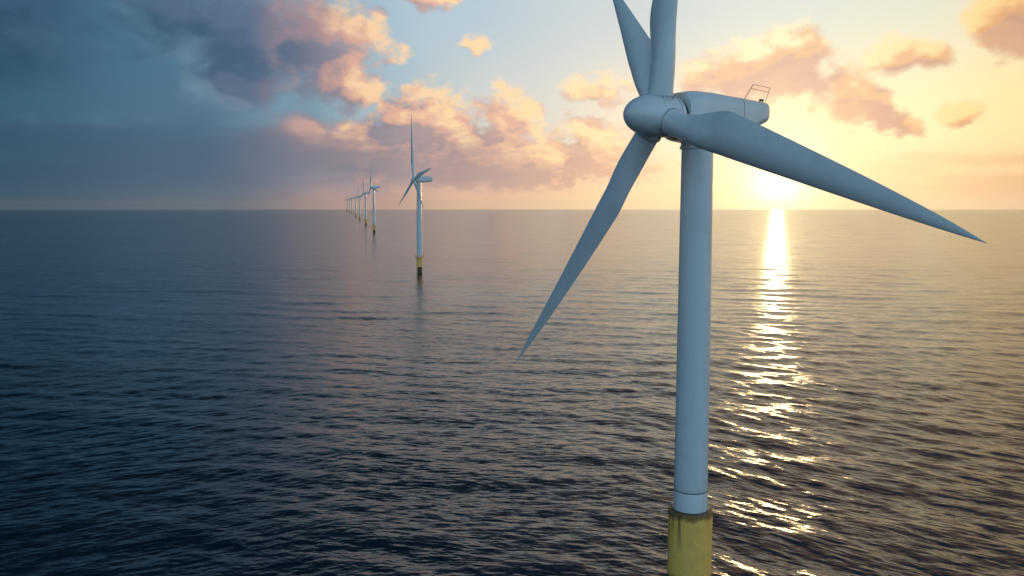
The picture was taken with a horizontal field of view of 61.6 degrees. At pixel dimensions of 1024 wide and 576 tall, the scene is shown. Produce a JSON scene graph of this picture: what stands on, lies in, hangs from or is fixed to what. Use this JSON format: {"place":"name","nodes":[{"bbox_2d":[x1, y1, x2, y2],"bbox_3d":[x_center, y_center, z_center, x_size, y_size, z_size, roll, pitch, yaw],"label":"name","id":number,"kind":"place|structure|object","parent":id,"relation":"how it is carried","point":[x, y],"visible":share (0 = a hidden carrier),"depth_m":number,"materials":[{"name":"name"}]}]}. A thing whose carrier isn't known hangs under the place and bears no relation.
{"place":"outdoors","nodes":[
{"label":"outdoors","id":0,"kind":"place"},
{"bbox_2d":[0,209,1023,575],"bbox_3d":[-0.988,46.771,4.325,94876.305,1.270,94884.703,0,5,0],"label":"sea","id":1,"kind":"structure","parent":0,"point":[266,393],"depth_m":218.32,"materials":[{"name":"blue liquid"}]},
{"bbox_2d":[355,184,362,219],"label":"wind turbine","id":2,"kind":"object","parent":1,"relation":"in","point":[359,203],"visible":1,"depth_m":3687.74,"materials":[{"name":"metal"}]},
{"bbox_2d":[360,181,369,224],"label":"wind turbine","id":3,"kind":"object","parent":1,"relation":"in","point":[364,193],"visible":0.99,"depth_m":2411.39,"materials":[{"name":"metal"}]},
{"bbox_2d":[368,175,379,232],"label":"wind turbine","id":4,"kind":"object","parent":1,"relation":"in","point":[374,188],"visible":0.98,"depth_m":1649.33,"materials":[{"name":"metal"}]},
{"bbox_2d":[399,116,432,272],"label":"wind turbine","id":5,"kind":"object","parent":1,"relation":"in","point":[418,178],"visible":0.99,"depth_m":620.20,"materials":[{"name":"metal"}]},
{"bbox_2d":[516,0,987,575],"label":"wind turbine","id":6,"kind":"object","parent":1,"relation":"in","point":[702,128],"visible":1,"depth_m":101.56,"materials":[{"name":"metal"}]},
{"bbox_2d":[0,0,1023,209],"label":"sky","id":7,"kind":"structure","parent":0,"point":[105,104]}
]}

